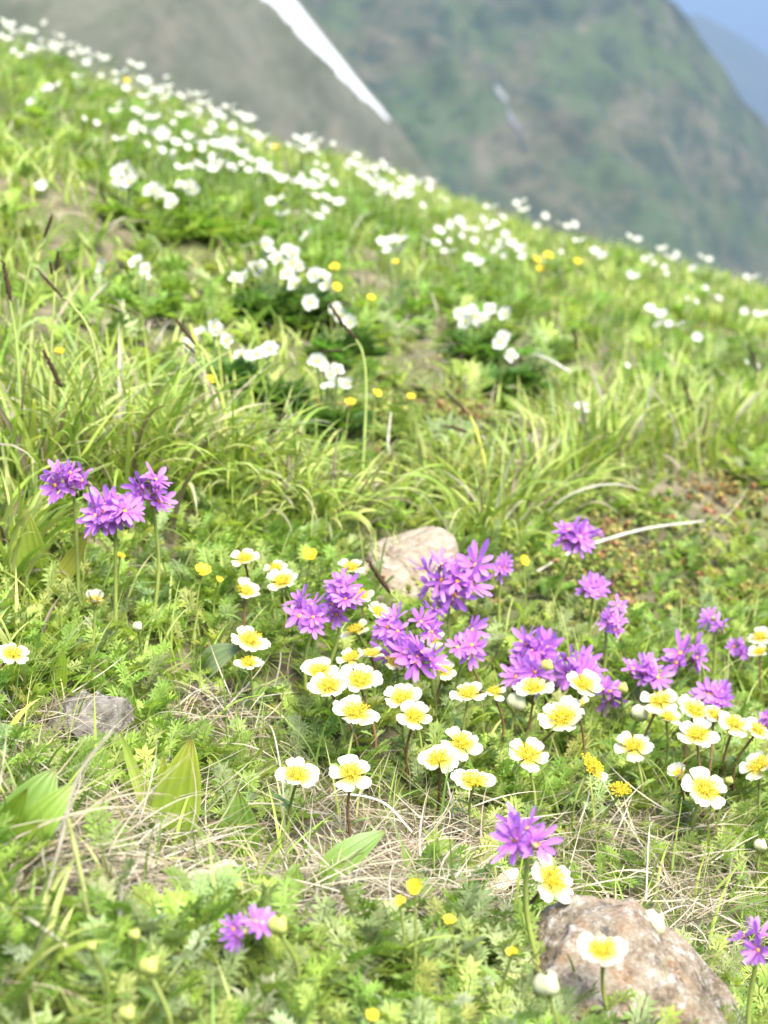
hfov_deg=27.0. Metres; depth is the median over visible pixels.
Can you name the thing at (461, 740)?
alpine avens
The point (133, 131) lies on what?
white anemone
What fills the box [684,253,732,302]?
white anemone
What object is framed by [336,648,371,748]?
alpine avens
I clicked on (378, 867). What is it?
dead grass
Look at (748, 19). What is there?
sky
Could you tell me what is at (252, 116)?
white anemone
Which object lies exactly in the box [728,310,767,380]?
white anemone
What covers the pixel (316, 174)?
white anemone
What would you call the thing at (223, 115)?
white anemone
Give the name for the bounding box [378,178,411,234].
white anemone
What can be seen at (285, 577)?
alpine avens
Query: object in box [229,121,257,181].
white anemone
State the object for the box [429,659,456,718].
alpine avens
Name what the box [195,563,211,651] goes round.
yellow buttercup
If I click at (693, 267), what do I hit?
white anemone
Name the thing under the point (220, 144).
white anemone
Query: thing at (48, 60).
white anemone
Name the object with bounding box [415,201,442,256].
white anemone
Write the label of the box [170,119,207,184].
white anemone
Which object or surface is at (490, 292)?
white anemone
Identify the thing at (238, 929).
purple primrose
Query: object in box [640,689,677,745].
alpine avens
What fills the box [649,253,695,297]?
white anemone
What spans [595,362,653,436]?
white anemone
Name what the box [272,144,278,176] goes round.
yellow buttercup
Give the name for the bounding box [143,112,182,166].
white anemone
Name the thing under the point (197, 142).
white anemone
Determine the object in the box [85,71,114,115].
white anemone
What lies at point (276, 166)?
white anemone
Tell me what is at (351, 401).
yellow buttercup
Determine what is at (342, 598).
purple primrose
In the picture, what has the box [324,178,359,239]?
white anemone
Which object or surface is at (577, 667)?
purple primrose
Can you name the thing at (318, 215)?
white anemone
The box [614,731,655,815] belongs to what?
alpine avens
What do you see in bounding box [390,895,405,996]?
yellow buttercup
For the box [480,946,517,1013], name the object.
yellow buttercup
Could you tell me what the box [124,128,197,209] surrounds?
white anemone
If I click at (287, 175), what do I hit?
white anemone
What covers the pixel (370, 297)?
yellow buttercup
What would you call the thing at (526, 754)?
alpine avens
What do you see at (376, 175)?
white anemone
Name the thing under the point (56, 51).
white anemone
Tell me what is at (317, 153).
white anemone
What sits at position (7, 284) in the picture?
sedge stalk
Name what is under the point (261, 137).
white anemone
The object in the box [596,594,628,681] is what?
purple primrose
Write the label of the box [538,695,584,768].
alpine avens
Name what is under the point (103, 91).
white anemone
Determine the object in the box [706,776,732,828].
avens bud
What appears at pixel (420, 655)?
purple primrose
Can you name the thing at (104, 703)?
rock
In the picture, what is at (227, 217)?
white anemone
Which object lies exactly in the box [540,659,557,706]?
avens bud
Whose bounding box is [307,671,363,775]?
alpine avens
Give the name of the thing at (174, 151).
white anemone
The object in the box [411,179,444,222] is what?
white anemone
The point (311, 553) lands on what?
yellow buttercup
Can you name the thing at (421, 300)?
white anemone
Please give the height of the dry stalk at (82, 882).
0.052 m
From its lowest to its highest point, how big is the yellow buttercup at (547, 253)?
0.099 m
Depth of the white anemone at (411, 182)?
2.98 m
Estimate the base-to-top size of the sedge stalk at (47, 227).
0.177 m
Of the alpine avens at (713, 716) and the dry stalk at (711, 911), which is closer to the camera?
the dry stalk at (711, 911)
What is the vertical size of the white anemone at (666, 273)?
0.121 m
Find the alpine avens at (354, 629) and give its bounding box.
[340,618,395,687]
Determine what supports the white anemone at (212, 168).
on the meadow ground at (184, 247)
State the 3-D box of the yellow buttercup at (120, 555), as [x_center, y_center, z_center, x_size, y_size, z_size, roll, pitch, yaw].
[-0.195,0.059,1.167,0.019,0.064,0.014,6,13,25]
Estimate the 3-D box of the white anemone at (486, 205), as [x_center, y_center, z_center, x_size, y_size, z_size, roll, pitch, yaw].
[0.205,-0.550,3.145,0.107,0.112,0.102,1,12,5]
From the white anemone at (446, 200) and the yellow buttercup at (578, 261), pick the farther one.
the white anemone at (446, 200)
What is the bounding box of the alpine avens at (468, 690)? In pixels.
[449,681,486,761]
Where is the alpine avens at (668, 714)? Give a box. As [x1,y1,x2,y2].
[654,709,680,796]
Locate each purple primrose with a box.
[39,458,93,622]
[76,484,144,630]
[120,462,177,638]
[218,912,255,986]
[240,904,274,964]
[282,583,329,702]
[321,567,365,665]
[369,630,449,732]
[371,601,411,724]
[407,538,496,658]
[408,600,447,697]
[444,615,489,725]
[489,801,562,964]
[492,551,513,646]
[499,654,559,700]
[509,625,563,666]
[544,516,603,618]
[553,644,607,690]
[575,571,610,657]
[588,675,627,717]
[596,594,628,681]
[621,651,663,703]
[633,659,674,692]
[661,628,709,677]
[688,676,734,708]
[697,607,728,683]
[724,636,750,673]
[726,915,767,1023]
[758,708,767,744]
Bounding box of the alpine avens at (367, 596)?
[354,588,374,640]
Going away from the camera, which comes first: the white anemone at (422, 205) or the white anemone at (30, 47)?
the white anemone at (422, 205)
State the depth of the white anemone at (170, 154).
2.30 m
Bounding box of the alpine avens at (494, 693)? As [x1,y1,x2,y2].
[485,686,510,751]
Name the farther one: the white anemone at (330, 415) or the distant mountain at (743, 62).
the distant mountain at (743, 62)
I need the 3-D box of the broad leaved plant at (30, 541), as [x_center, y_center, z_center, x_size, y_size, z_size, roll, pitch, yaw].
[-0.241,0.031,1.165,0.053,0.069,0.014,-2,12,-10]
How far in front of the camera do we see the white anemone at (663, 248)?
3.55 m
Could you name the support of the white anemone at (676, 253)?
on the meadow ground at (184, 247)
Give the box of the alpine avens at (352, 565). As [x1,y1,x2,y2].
[337,558,364,611]
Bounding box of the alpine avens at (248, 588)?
[226,577,259,657]
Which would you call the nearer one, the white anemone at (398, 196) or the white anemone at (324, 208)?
the white anemone at (324, 208)
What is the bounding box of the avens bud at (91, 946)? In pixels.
[83,941,132,1023]
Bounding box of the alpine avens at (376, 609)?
[368,601,390,661]
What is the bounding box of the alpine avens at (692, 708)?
[678,694,711,792]
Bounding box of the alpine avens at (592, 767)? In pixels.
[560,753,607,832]
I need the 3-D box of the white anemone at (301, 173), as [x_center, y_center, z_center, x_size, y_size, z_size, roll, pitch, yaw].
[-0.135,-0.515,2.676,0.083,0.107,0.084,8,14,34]
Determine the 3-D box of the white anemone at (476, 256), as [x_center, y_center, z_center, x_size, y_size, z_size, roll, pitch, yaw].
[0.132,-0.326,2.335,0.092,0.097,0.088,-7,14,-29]
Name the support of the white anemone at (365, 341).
on the meadow ground at (184, 247)
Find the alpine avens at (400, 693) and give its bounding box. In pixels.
[384,683,422,787]
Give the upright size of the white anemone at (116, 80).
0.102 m
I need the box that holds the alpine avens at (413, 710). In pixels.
[389,699,432,789]
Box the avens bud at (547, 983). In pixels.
[532,970,560,1023]
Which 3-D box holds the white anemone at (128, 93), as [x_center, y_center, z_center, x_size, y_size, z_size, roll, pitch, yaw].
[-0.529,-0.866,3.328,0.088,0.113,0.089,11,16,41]
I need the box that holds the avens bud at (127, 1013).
[118,1004,136,1023]
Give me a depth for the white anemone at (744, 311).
2.65 m
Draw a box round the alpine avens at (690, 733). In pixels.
[677,717,719,824]
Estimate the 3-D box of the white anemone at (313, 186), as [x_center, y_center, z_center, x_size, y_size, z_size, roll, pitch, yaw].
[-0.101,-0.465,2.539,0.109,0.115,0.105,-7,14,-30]
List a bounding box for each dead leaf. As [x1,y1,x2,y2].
[0,862,23,897]
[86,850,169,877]
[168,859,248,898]
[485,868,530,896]
[519,430,543,455]
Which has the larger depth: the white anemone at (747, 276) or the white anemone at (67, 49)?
the white anemone at (67, 49)
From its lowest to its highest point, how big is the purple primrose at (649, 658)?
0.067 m
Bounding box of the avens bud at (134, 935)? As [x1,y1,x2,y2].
[111,928,150,985]
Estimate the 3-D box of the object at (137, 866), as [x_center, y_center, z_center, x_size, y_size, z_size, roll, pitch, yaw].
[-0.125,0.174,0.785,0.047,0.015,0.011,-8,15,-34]
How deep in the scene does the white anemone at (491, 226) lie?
2.73 m
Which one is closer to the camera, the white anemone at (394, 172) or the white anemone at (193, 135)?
the white anemone at (193, 135)
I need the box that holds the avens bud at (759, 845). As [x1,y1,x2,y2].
[737,838,766,906]
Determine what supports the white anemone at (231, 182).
on the meadow ground at (184, 247)
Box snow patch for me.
[264,0,389,121]
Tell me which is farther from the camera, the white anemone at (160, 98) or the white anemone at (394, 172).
the white anemone at (394, 172)
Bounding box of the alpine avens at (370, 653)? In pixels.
[357,645,383,712]
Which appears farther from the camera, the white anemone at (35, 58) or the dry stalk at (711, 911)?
the white anemone at (35, 58)
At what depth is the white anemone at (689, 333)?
2.71 m
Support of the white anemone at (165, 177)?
on the meadow ground at (184, 247)
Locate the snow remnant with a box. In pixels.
[489,63,525,152]
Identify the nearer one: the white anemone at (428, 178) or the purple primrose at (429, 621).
the purple primrose at (429, 621)
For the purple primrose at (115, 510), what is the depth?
1.10 m
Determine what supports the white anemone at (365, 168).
on the meadow ground at (184, 247)
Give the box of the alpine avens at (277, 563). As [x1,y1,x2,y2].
[263,559,287,643]
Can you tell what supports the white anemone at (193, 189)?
on the meadow ground at (184, 247)
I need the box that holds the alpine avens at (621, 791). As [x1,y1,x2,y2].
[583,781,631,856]
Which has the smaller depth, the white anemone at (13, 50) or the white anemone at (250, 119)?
the white anemone at (250, 119)
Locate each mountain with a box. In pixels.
[304,0,767,287]
[687,14,767,124]
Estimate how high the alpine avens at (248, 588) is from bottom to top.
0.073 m
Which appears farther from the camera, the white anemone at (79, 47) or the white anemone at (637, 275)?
the white anemone at (79, 47)
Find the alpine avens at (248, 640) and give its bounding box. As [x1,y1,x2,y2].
[231,625,270,714]
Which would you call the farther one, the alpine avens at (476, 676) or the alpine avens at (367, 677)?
the alpine avens at (476, 676)
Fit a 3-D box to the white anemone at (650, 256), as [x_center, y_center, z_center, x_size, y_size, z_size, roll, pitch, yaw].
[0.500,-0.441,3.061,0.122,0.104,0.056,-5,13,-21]
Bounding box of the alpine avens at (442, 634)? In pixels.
[421,631,444,706]
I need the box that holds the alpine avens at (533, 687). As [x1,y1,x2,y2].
[513,677,554,745]
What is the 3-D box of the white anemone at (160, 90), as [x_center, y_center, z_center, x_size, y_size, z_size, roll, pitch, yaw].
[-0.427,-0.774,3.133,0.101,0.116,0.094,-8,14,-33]
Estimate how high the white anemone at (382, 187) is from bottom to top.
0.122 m
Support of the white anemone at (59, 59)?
on the meadow ground at (184, 247)
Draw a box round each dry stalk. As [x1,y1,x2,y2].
[3,902,69,947]
[46,730,112,895]
[66,817,91,923]
[117,883,122,930]
[262,725,284,798]
[323,794,412,832]
[387,412,391,454]
[532,353,570,372]
[535,520,703,572]
[645,820,649,900]
[654,854,740,925]
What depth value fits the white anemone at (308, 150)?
2.94 m
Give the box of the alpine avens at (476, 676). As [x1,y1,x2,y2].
[460,655,485,711]
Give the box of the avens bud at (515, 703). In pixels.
[505,692,525,738]
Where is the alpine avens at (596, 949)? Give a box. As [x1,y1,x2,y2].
[577,931,634,1019]
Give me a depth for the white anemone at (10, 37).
3.38 m
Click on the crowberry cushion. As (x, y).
(613, 549)
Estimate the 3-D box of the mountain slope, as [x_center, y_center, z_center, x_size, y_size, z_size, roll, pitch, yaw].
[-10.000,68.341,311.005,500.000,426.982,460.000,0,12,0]
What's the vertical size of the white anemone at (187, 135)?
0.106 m
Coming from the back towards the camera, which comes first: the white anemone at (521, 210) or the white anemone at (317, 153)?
the white anemone at (521, 210)
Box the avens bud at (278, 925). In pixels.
[267,914,317,986]
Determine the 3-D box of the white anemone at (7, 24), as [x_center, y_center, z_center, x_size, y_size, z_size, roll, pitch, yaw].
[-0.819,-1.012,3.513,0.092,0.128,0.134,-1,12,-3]
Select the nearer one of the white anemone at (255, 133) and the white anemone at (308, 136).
the white anemone at (255, 133)
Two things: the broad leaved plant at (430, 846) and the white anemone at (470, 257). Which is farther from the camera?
the white anemone at (470, 257)
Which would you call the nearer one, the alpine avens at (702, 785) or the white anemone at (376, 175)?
the alpine avens at (702, 785)
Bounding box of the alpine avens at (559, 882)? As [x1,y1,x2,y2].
[529,853,573,903]
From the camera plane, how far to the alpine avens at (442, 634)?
1.18 m
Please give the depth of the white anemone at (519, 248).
2.39 m
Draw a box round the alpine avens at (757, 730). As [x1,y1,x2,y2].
[726,716,767,791]
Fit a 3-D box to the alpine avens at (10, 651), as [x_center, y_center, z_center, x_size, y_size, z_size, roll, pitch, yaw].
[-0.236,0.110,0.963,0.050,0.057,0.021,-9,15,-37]
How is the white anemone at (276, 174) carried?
on the meadow ground at (184, 247)
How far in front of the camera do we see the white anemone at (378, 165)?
3.08 m
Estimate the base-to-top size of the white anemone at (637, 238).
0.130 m
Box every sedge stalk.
[0,258,21,426]
[12,213,53,382]
[35,268,114,480]
[41,348,91,503]
[48,250,59,422]
[175,319,228,461]
[254,411,286,460]
[319,301,366,481]
[364,558,408,633]
[443,391,488,498]
[574,331,581,399]
[681,377,701,479]
[748,343,761,449]
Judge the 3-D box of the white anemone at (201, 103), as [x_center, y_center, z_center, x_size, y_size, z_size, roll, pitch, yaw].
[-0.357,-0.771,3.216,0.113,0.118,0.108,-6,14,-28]
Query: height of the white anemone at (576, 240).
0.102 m
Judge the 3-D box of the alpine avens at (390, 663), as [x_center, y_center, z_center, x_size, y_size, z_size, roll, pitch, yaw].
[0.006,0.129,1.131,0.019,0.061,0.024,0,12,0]
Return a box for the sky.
[671,0,767,54]
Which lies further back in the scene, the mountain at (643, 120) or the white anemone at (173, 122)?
the mountain at (643, 120)
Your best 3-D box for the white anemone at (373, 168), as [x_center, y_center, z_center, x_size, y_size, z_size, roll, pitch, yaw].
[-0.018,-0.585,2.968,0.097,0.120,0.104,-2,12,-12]
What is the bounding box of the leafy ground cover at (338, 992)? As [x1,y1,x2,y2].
[0,42,767,1023]
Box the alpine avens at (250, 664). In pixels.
[233,656,270,724]
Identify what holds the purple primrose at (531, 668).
on the meadow ground at (184, 247)
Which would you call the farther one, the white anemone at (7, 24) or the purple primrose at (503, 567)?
the white anemone at (7, 24)
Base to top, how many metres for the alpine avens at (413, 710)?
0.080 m
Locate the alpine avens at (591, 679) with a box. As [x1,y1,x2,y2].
[564,669,602,754]
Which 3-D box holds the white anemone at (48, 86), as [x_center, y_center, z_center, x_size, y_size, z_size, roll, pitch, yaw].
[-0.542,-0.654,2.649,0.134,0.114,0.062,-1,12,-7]
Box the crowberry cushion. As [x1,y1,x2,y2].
[292,354,767,654]
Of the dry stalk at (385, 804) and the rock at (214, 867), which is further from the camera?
the dry stalk at (385, 804)
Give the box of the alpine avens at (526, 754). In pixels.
[509,737,548,825]
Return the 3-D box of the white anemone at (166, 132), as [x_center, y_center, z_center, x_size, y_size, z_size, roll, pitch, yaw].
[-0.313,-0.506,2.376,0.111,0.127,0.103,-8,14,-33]
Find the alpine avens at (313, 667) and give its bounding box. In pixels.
[300,657,338,720]
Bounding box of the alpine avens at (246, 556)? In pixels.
[230,548,259,608]
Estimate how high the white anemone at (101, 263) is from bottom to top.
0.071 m
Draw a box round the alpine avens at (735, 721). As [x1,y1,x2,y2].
[714,711,752,784]
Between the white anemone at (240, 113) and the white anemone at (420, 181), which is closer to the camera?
the white anemone at (240, 113)
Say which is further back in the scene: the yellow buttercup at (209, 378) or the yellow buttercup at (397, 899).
the yellow buttercup at (209, 378)
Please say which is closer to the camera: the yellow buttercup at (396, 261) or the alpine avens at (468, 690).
the alpine avens at (468, 690)
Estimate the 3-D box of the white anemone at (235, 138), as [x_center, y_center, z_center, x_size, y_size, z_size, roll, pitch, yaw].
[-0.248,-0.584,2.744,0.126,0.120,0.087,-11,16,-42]
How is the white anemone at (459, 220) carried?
on the meadow ground at (184, 247)
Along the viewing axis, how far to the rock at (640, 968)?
0.79 m
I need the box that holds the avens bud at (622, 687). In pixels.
[616,682,632,723]
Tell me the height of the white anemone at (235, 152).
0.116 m
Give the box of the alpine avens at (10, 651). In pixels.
[0,642,29,678]
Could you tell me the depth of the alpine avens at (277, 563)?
1.19 m
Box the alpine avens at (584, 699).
[579,696,603,761]
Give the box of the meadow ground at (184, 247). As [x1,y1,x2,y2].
[0,59,767,1023]
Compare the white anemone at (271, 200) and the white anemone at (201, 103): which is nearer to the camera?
the white anemone at (271, 200)
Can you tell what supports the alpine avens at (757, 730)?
on the meadow ground at (184, 247)
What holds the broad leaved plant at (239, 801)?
on the meadow ground at (184, 247)
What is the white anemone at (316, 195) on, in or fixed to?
on the meadow ground at (184, 247)
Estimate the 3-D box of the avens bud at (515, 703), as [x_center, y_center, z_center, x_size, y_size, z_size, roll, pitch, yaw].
[0.095,0.160,1.164,0.018,0.066,0.022,3,12,15]
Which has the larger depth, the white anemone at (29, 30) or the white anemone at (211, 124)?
the white anemone at (29, 30)
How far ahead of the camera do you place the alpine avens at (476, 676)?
1.20 m
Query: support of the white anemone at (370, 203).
on the meadow ground at (184, 247)
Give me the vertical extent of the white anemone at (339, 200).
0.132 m
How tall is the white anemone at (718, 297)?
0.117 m
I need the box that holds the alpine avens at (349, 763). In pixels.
[329,754,371,840]
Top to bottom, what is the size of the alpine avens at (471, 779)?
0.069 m
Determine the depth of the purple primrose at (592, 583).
1.29 m
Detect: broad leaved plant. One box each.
[0,768,73,860]
[16,508,87,599]
[50,650,66,699]
[120,732,200,849]
[201,643,240,677]
[219,790,261,855]
[226,862,304,907]
[304,830,385,898]
[402,838,440,878]
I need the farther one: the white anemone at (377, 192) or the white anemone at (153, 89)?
the white anemone at (153, 89)
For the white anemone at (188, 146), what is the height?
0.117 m
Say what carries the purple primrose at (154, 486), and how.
on the meadow ground at (184, 247)
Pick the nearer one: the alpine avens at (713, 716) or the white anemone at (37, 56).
the alpine avens at (713, 716)
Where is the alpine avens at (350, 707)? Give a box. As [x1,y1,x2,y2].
[329,694,380,812]
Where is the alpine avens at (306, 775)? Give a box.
[269,756,319,857]
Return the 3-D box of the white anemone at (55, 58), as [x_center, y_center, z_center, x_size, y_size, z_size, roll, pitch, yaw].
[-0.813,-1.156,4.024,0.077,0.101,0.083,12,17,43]
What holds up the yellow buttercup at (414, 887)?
on the meadow ground at (184, 247)
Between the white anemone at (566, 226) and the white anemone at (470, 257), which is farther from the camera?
the white anemone at (566, 226)
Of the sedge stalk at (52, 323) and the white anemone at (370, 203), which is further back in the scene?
the white anemone at (370, 203)
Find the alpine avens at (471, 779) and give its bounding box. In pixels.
[450,769,496,847]
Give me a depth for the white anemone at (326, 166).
2.83 m
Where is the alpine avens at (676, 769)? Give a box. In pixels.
[667,762,685,841]
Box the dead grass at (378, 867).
[0,59,767,1013]
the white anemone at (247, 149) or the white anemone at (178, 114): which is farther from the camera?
the white anemone at (178, 114)
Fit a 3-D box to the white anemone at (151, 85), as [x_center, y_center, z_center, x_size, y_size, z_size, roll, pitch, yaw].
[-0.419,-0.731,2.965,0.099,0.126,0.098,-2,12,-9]
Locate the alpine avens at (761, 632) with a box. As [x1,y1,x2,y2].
[741,626,767,691]
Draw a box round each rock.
[47,689,138,745]
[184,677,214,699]
[354,526,467,610]
[519,894,744,1023]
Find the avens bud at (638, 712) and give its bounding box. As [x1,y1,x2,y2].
[612,703,647,736]
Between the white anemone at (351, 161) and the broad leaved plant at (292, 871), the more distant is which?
the white anemone at (351, 161)
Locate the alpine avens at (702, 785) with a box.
[678,766,727,846]
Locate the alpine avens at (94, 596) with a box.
[81,589,103,679]
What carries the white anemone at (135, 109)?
on the meadow ground at (184, 247)
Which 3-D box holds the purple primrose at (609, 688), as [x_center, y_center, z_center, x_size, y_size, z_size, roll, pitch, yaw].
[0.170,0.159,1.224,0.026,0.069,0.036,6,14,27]
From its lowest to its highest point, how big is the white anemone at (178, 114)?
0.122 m
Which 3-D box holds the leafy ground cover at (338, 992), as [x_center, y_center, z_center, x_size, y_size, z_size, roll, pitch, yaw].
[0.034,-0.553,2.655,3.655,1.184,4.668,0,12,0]
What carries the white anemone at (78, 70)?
on the meadow ground at (184, 247)
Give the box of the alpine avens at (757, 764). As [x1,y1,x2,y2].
[739,750,767,812]
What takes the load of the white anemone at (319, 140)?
on the meadow ground at (184, 247)
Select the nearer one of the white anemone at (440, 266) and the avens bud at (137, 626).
the avens bud at (137, 626)
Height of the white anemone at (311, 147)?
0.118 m
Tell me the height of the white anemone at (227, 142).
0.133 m
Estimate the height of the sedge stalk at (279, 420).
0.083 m
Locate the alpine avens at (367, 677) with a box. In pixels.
[339,663,392,791]
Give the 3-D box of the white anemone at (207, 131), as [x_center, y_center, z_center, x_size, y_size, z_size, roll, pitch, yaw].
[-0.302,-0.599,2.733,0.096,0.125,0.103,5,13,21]
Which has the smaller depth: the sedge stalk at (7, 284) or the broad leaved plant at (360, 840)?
the broad leaved plant at (360, 840)
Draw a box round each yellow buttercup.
[54,347,74,385]
[109,552,125,612]
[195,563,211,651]
[204,576,222,641]
[206,374,220,444]
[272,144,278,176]
[294,548,316,618]
[324,282,340,341]
[329,262,339,328]
[341,397,355,465]
[360,1008,378,1023]
[366,389,381,472]
[367,294,375,331]
[390,878,430,992]
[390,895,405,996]
[392,259,398,313]
[407,393,423,469]
[438,914,468,987]
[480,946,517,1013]
[519,555,534,625]
[532,256,539,296]
[534,265,543,313]
[542,251,553,292]
[574,258,581,298]
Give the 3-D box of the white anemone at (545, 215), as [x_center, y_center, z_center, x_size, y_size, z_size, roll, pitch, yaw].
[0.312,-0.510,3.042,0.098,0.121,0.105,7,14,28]
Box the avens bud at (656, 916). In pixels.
[645,909,665,935]
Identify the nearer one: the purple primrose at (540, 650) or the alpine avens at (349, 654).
the alpine avens at (349, 654)
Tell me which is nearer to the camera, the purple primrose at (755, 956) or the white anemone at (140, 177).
the purple primrose at (755, 956)
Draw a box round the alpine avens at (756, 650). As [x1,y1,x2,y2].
[743,643,767,707]
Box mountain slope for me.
[0,0,446,194]
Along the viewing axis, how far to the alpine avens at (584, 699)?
1.15 m
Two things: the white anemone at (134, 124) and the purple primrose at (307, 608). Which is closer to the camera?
the purple primrose at (307, 608)
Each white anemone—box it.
[0,18,37,65]
[0,33,31,82]
[0,52,52,103]
[2,21,31,75]
[10,28,35,72]
[10,47,36,90]
[15,26,52,70]
[15,43,51,81]
[19,44,46,84]
[20,28,42,65]
[23,28,48,64]
[25,31,43,63]
[25,49,29,86]
[26,97,62,156]
[27,27,50,69]
[30,87,79,142]
[31,81,97,149]
[33,179,85,269]
[38,37,61,75]
[40,44,65,87]
[40,45,76,92]
[41,19,68,66]
[42,41,71,76]
[42,45,61,79]
[50,32,80,68]
[50,40,80,77]
[53,48,71,75]
[56,115,114,181]
[60,44,75,80]
[62,42,88,75]
[62,49,116,100]
[67,73,99,119]
[69,50,90,92]
[77,45,107,93]
[80,257,139,311]
[82,57,114,113]
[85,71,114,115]
[89,52,119,94]
[89,160,168,225]
[90,54,111,90]
[90,55,120,90]
[104,53,135,101]
[105,254,188,323]
[106,107,146,162]
[111,59,165,116]
[111,67,151,114]
[112,70,137,115]
[112,98,147,155]
[112,135,141,194]
[113,106,156,162]
[113,127,185,197]
[114,77,137,119]
[120,141,194,221]
[121,83,149,140]
[122,75,170,136]
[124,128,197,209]
[128,125,165,182]
[129,91,182,150]
[129,119,160,180]
[129,182,204,242]
[133,132,218,213]
[134,150,197,210]
[136,113,191,178]
[137,92,180,152]
[139,83,184,141]
[141,131,187,203]
[143,99,157,144]
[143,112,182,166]
[143,142,218,210]
[145,74,177,129]
[148,85,183,131]
[148,128,178,185]
[149,94,197,142]
[156,86,188,137]
[157,125,194,184]
[159,127,204,198]
[162,74,189,113]
[162,178,219,224]
[163,83,195,127]
[167,88,192,133]
[167,108,209,166]
[167,130,201,179]
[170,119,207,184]
[170,148,210,213]
[170,162,226,239]
[171,318,273,406]
[172,92,196,140]
[173,160,250,238]
[181,125,240,185]
[182,104,224,159]
[183,110,210,160]
[183,131,208,186]
[184,90,213,138]
[184,113,225,172]
[189,109,230,164]
[189,164,225,220]
[190,104,238,162]
[194,91,221,138]
[194,139,215,186]
[194,158,230,218]
[197,99,225,149]
[198,131,246,187]
[198,144,206,179]
[200,140,223,192]
[201,144,261,208]
[201,151,223,204]
[204,110,255,172]
[204,137,253,193]
[205,155,226,209]
[207,120,241,184]
[207,139,238,188]
[207,154,254,242]
[209,147,278,208]
[213,111,245,172]
[216,159,269,238]
[218,153,288,225]
[219,235,361,337]
[222,103,250,152]
[222,136,257,205]
[225,143,270,212]
[227,133,262,206]
[227,160,275,234]
[228,110,278,174]
[228,139,267,200]
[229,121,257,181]
[230,109,263,154]
[232,341,314,412]
[233,136,266,194]
[235,127,278,189]
[235,136,260,195]
[242,116,280,173]
[244,147,280,205]
[244,166,287,236]
[248,155,253,189]
[248,163,288,235]
[249,113,276,161]
[249,168,304,233]
[249,194,327,272]
[254,133,291,193]
[255,157,290,219]
[261,175,325,249]
[265,143,291,191]
[265,209,310,270]
[269,167,305,231]
[273,175,329,249]
[277,133,331,192]
[281,174,315,231]
[286,141,319,190]
[287,353,378,441]
[292,139,340,199]
[293,161,345,215]
[294,178,337,232]
[295,145,331,190]
[296,190,345,248]
[298,168,351,240]
[299,172,326,217]
[299,210,351,272]
[300,147,331,202]
[300,227,333,266]
[300,301,395,368]
[302,132,342,189]
[307,143,336,206]
[307,192,375,275]
[309,182,353,248]
[310,138,343,188]
[315,149,343,197]
[321,204,351,270]
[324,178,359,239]
[330,141,365,194]
[337,164,377,224]
[338,149,382,201]
[342,170,389,222]
[343,161,371,209]
[345,158,376,213]
[355,163,406,223]
[358,234,439,323]
[360,165,370,198]
[363,180,411,243]
[363,245,435,328]
[364,159,398,218]
[367,183,420,247]
[368,178,390,227]
[369,173,409,235]
[371,164,401,219]
[372,188,424,248]
[372,234,437,318]
[374,186,433,257]
[374,190,390,236]
[375,182,408,220]
[377,163,399,214]
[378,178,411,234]
[380,158,413,217]
[381,164,413,219]
[382,165,414,218]
[382,184,438,251]
[389,176,434,233]
[398,236,468,307]
[405,222,484,300]
[407,175,434,232]
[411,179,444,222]
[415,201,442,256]
[417,178,451,221]
[422,219,487,284]
[425,183,449,238]
[426,177,446,222]
[430,232,499,296]
[433,247,460,306]
[435,237,483,305]
[436,194,460,245]
[437,215,487,284]
[439,303,537,364]
[440,225,495,289]
[441,252,505,335]
[444,226,499,275]
[451,254,497,313]
[457,329,556,400]
[472,203,510,252]
[472,214,519,283]
[474,248,529,313]
[477,242,514,306]
[478,211,525,263]
[478,218,520,270]
[479,238,552,324]
[482,231,504,284]
[482,237,537,323]
[484,223,526,284]
[485,238,546,318]
[493,244,508,290]
[501,229,530,289]
[512,198,554,252]
[517,206,544,255]
[517,251,550,311]
[529,211,567,269]
[531,221,561,274]
[539,249,590,308]
[553,221,594,270]
[565,246,623,315]
[568,236,599,284]
[571,220,594,275]
[571,401,609,446]
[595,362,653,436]
[618,233,661,283]
[620,302,691,388]
[626,270,649,328]
[627,254,668,300]
[627,273,662,330]
[640,260,687,317]
[643,270,697,332]
[644,319,703,395]
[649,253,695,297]
[651,318,693,388]
[656,245,690,297]
[673,250,692,297]
[680,263,712,313]
[680,295,715,345]
[683,331,724,404]
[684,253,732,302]
[684,284,740,345]
[691,291,742,351]
[728,279,750,319]
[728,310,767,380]
[735,307,766,361]
[743,273,767,323]
[745,359,758,409]
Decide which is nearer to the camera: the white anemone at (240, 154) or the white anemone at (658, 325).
the white anemone at (658, 325)
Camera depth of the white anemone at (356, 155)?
3.13 m
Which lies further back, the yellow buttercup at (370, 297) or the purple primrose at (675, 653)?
the yellow buttercup at (370, 297)
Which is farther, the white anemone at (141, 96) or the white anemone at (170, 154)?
the white anemone at (141, 96)
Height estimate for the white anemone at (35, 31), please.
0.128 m
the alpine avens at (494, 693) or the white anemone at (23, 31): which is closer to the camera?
the alpine avens at (494, 693)
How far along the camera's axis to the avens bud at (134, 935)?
0.65 m
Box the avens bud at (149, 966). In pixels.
[134,955,172,1023]
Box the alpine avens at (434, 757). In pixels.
[417,744,459,820]
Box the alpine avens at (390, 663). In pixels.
[383,652,404,713]
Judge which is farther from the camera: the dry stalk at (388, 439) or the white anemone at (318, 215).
the white anemone at (318, 215)
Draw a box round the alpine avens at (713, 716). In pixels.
[704,705,726,773]
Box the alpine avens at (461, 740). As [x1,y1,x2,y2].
[441,726,482,787]
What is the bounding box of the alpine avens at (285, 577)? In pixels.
[266,568,297,647]
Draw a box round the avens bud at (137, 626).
[132,621,151,686]

